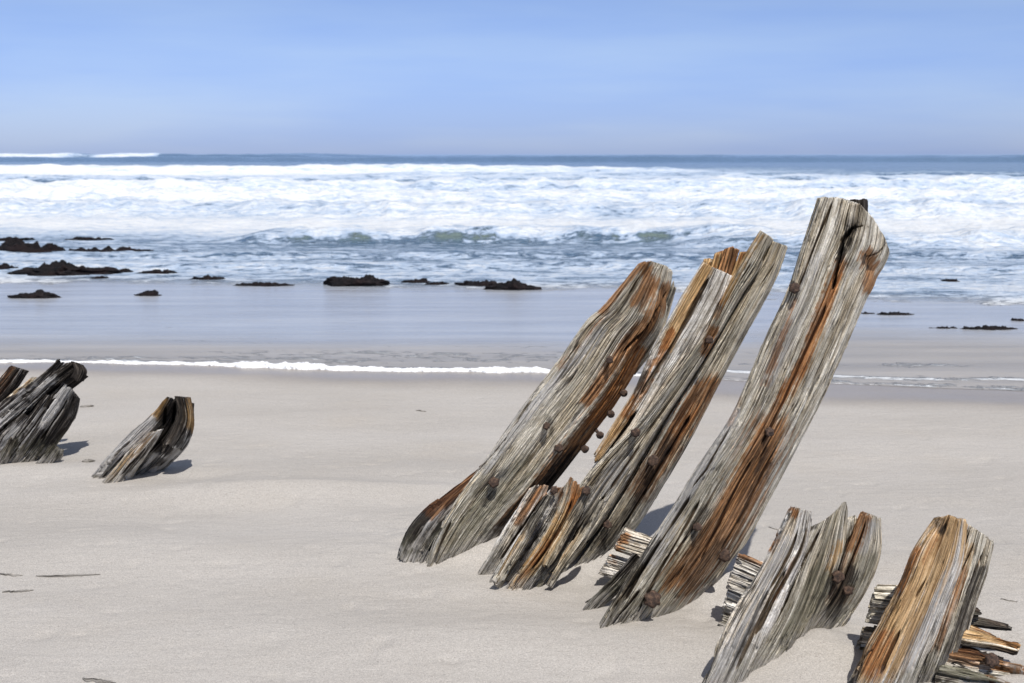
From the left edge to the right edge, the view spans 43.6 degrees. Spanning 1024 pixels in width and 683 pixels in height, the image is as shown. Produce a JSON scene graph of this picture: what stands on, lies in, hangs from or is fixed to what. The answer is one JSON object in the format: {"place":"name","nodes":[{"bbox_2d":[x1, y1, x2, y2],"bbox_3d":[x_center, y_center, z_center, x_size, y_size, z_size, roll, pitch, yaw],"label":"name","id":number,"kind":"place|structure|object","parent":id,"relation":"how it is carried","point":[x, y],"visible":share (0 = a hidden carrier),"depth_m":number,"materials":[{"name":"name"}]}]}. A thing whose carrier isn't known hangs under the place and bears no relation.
{"place":"outdoors","nodes":[
{"label":"outdoors","id":0,"kind":"place"},
{"bbox_2d":[82,459,94,461],"bbox_3d":[-2.227,0.629,6.731,0.067,0.024,0.027,-2,9,-13],"label":"twig","id":1,"kind":"object","parent":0,"point":[88,460],"visible":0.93,"depth_m":6.72,"materials":[{"name":"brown wood"}]},
{"bbox_2d":[0,362,1023,682],"bbox_3d":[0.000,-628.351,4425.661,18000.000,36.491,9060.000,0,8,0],"label":"sand beach","id":2,"kind":"structure","parent":0,"point":[256,530],"depth_m":5.43,"materials":[{"name":"beige sand"}]},
{"bbox_2d":[0,573,22,576],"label":"twig","id":3,"kind":"object","parent":2,"relation":"on","point":[10,574],"visible":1,"depth_m":4.88,"materials":[{"name":"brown wood"}]},
{"bbox_2d":[2,589,32,592],"bbox_3d":[-1.825,0.922,4.724,0.109,0.012,0.018,-1,8,-9],"label":"twig","id":4,"kind":"object","parent":2,"relation":"on","point":[16,591],"visible":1,"depth_m":4.72,"materials":[{"name":"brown wood"}]},
{"bbox_2d":[0,359,87,464],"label":"ship rib","id":5,"kind":"object","parent":2,"relation":"on","point":[38,415],"visible":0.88,"depth_m":6.72,"materials":[{"name":"grey wood"}]},
{"bbox_2d":[37,574,99,577],"bbox_3d":[-1.693,0.893,4.879,0.244,0.015,0.017,0,8,0],"label":"twig","id":6,"kind":"object","parent":2,"relation":"on","point":[68,575],"visible":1,"depth_m":4.88,"materials":[{"name":"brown wood"}]},
{"bbox_2d":[82,678,115,682],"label":"twig","id":7,"kind":"object","parent":2,"relation":"on","point":[96,680],"visible":1,"depth_m":3.92,"materials":[{"name":"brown wood"}]},
{"bbox_2d":[91,396,193,482],"bbox_3d":[-1.905,0.571,6.388,0.633,0.635,0.347,0,8,0],"label":"ship rib","id":8,"kind":"object","parent":2,"relation":"on","point":[158,438],"visible":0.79,"depth_m":6.32,"materials":[{"name":"grey wood"}]},
{"bbox_2d":[397,261,675,566],"bbox_3d":[0.100,0.466,5.036,1.106,1.592,0.359,0,8,0],"label":"ship rib","id":9,"kind":"object","parent":2,"relation":"on","point":[565,411],"visible":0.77,"depth_m":4.92,"materials":[{"name":"grey wood"}]},
{"bbox_2d":[598,527,651,577],"bbox_3d":[0.510,0.828,4.790,0.378,0.275,0.085,0,8,0],"label":"hull planking","id":10,"kind":"object","parent":2,"relation":"on","point":[629,542],"visible":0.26,"depth_m":4.76,"materials":[{"name":"brown wood"}]},
{"bbox_2d":[478,230,786,590],"bbox_3d":[0.428,0.375,4.853,1.289,1.602,0.528,0,8,0],"label":"ship rib","id":11,"kind":"object","parent":2,"relation":"on","point":[609,498],"visible":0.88,"depth_m":4.77,"materials":[{"name":"grey wood"}]},
{"bbox_2d":[583,197,889,627],"bbox_3d":[0.793,0.441,4.479,1.158,1.899,0.558,-2,8,-11],"label":"ship rib","id":12,"kind":"object","parent":2,"relation":"on","point":[699,539],"visible":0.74,"depth_m":4.33,"materials":[{"name":"grey wood"}]},
{"bbox_2d":[718,553,763,625],"bbox_3d":[0.853,0.894,4.381,0.301,0.358,0.087,0,8,0],"label":"hull planking","id":13,"kind":"object","parent":2,"relation":"on","point":[746,566],"visible":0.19,"depth_m":4.35,"materials":[{"name":"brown wood"}]},
{"bbox_2d":[702,502,881,682],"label":"ship rib","id":14,"kind":"object","parent":2,"relation":"on","point":[809,577],"visible":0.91,"depth_m":3.98,"materials":[{"name":"grey wood"}]},
{"bbox_2d":[855,584,896,650],"bbox_3d":[1.207,1.002,4.112,0.307,0.446,0.092,0,8,0],"label":"hull planking","id":15,"kind":"object","parent":2,"relation":"on","point":[881,597],"visible":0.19,"depth_m":4.07,"materials":[{"name":"grey wood"}]},
{"bbox_2d":[847,515,993,682],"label":"ship rib","id":16,"kind":"object","parent":2,"relation":"on","point":[923,625],"visible":0.95,"depth_m":3.81,"materials":[{"name":"brown wood"}]},
{"bbox_2d":[933,607,1023,682],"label":"hull planking","id":17,"kind":"object","parent":2,"relation":"on","point":[967,662],"visible":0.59,"depth_m":3.98,"materials":[{"name":"brown wood"}]},
{"bbox_2d":[0,153,1023,390],"bbox_3d":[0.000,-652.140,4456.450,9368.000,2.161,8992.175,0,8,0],"label":"sea water","id":18,"kind":"structure","parent":0,"point":[577,238],"depth_m":22.37,"materials":[{"name":"liquid"}]},
{"bbox_2d":[0,263,17,268],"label":"sea rock","id":19,"kind":"object","parent":18,"relation":"on","point":[5,266],"visible":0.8,"depth_m":18.52,"materials":[{"name":"black stone"}]},
{"bbox_2d":[0,236,34,240],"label":"sea rock","id":20,"kind":"object","parent":18,"relation":"on","point":[5,239],"visible":0.59,"depth_m":24.89,"materials":[{"name":"black stone"}]},
{"bbox_2d":[0,237,51,252],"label":"sea rock","id":21,"kind":"object","parent":18,"relation":"in","point":[15,244],"visible":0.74,"depth_m":20.87,"materials":[{"name":"black stone"}]},
{"bbox_2d":[7,289,61,298],"bbox_3d":[-5.561,-0.547,14.936,0.671,0.130,0.308,0,8,0],"label":"sea rock","id":22,"kind":"object","parent":18,"relation":"on","point":[39,294],"visible":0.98,"depth_m":14.87,"materials":[{"name":"black stone"}]},
{"bbox_2d":[27,268,76,275],"bbox_3d":[-6.332,-0.948,17.664,0.732,0.130,0.316,0,8,0],"label":"sea rock","id":23,"kind":"object","parent":18,"relation":"on","point":[52,272],"visible":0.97,"depth_m":17.59,"materials":[{"name":"black stone"}]},
{"bbox_2d":[42,243,65,250],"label":"sea rock","id":24,"kind":"object","parent":18,"relation":"in","point":[51,247],"visible":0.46,"depth_m":21.29,"materials":[{"name":"black stone"}]},
{"bbox_2d":[7,260,121,274],"bbox_3d":[-6.265,-1.028,17.965,1.709,0.238,0.764,0,8,0],"label":"sea rock","id":25,"kind":"object","parent":18,"relation":"on","point":[60,266],"visible":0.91,"depth_m":17.81,"materials":[{"name":"black stone"}]},
{"bbox_2d":[64,237,113,239],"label":"sea rock","id":26,"kind":"object","parent":18,"relation":"on","point":[86,238],"visible":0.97,"depth_m":24.88,"materials":[{"name":"black stone"}]},
{"bbox_2d":[91,276,108,278],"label":"sea rock","id":27,"kind":"object","parent":18,"relation":"on","point":[100,277],"visible":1,"depth_m":17.20,"materials":[{"name":"black stone"}]},
{"bbox_2d":[69,245,152,251],"bbox_3d":[-6.784,-1.483,21.221,1.995,0.211,0.815,0,8,0],"label":"sea rock","id":28,"kind":"object","parent":18,"relation":"in","point":[108,248],"visible":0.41,"depth_m":21.15,"materials":[{"name":"black stone"}]},
{"bbox_2d":[117,268,132,272],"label":"sea rock","id":29,"kind":"object","parent":18,"relation":"on","point":[124,270],"visible":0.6,"depth_m":18.09,"materials":[{"name":"black stone"}]},
{"bbox_2d":[134,290,161,295],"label":"sea rock","id":30,"kind":"object","parent":18,"relation":"on","point":[150,293],"visible":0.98,"depth_m":15.10,"materials":[{"name":"black stone"}]},
{"bbox_2d":[138,269,176,273],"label":"sea rock","id":31,"kind":"object","parent":18,"relation":"on","point":[159,271],"visible":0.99,"depth_m":17.91,"materials":[{"name":"black stone"}]},
{"bbox_2d":[191,275,223,279],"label":"sea rock","id":32,"kind":"object","parent":18,"relation":"on","point":[206,277],"visible":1,"depth_m":17.05,"materials":[{"name":"black stone"}]},
{"bbox_2d":[233,282,292,286],"bbox_3d":[-3.153,-0.727,16.302,0.809,0.069,0.337,0,8,0],"label":"sea rock","id":33,"kind":"object","parent":18,"relation":"on","point":[267,284],"visible":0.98,"depth_m":16.23,"materials":[{"name":"black stone"}]},
{"bbox_2d":[323,274,389,286],"bbox_3d":[-1.983,-0.765,16.323,0.890,0.184,0.373,0,8,0],"label":"sea rock","id":34,"kind":"object","parent":18,"relation":"on","point":[365,280],"visible":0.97,"depth_m":16.21,"materials":[{"name":"black stone"}]},
{"bbox_2d":[401,278,429,282],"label":"sea rock","id":35,"kind":"object","parent":18,"relation":"on","point":[423,280],"visible":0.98,"depth_m":16.66,"materials":[{"name":"black stone"}]},
{"bbox_2d":[0,359,871,384],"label":"swash foam","id":36,"kind":"object","parent":18,"relation":"on","point":[321,366],"visible":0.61,"depth_m":9.70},
{"bbox_2d":[424,281,448,284],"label":"sea rock","id":37,"kind":"object","parent":18,"relation":"on","point":[439,283],"visible":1,"depth_m":16.39,"materials":[{"name":"black stone"}]},
{"bbox_2d":[454,280,502,285],"bbox_3d":[-0.353,-0.739,16.308,0.791,0.096,0.306,0,8,0],"label":"sea rock","id":38,"kind":"object","parent":18,"relation":"on","point":[479,283],"visible":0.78,"depth_m":16.27,"materials":[{"name":"black stone"}]},
{"bbox_2d":[484,278,541,289],"bbox_3d":[0.029,-0.700,15.834,0.782,0.187,0.327,0,8,0],"label":"sea rock","id":39,"kind":"object","parent":18,"relation":"on","point":[514,284],"visible":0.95,"depth_m":15.76,"materials":[{"name":"black stone"}]},
{"bbox_2d":[874,311,910,314],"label":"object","id":40,"kind":"object","parent":18,"relation":"on","point":[892,313],"visible":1,"depth_m":13.32,"materials":[{"name":"black stone"}]},
{"bbox_2d":[929,326,957,328],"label":"rock","id":41,"kind":"object","parent":18,"relation":"on","point":[942,327],"visible":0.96,"depth_m":12.25,"materials":[{"name":"black stone"}]},
{"bbox_2d":[940,278,959,281],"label":"sea rock","id":42,"kind":"object","parent":18,"relation":"on","point":[951,280],"visible":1,"depth_m":16.80,"materials":[{"name":"black stone"}]},
{"bbox_2d":[960,325,1017,329],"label":"rock","id":43,"kind":"object","parent":18,"relation":"on","point":[986,327],"visible":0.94,"depth_m":12.16,"materials":[{"name":"black stone"}]},
{"bbox_2d":[1011,318,1023,320],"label":"rock","id":44,"kind":"object","parent":18,"relation":"on","point":[1015,319],"visible":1,"depth_m":12.83,"materials":[{"name":"black stone"}]},
{"bbox_2d":[0,0,1023,153],"label":"sky","id":45,"kind":"structure","parent":0,"point":[77,76],"materials":[{"name":"blue"}]}
]}

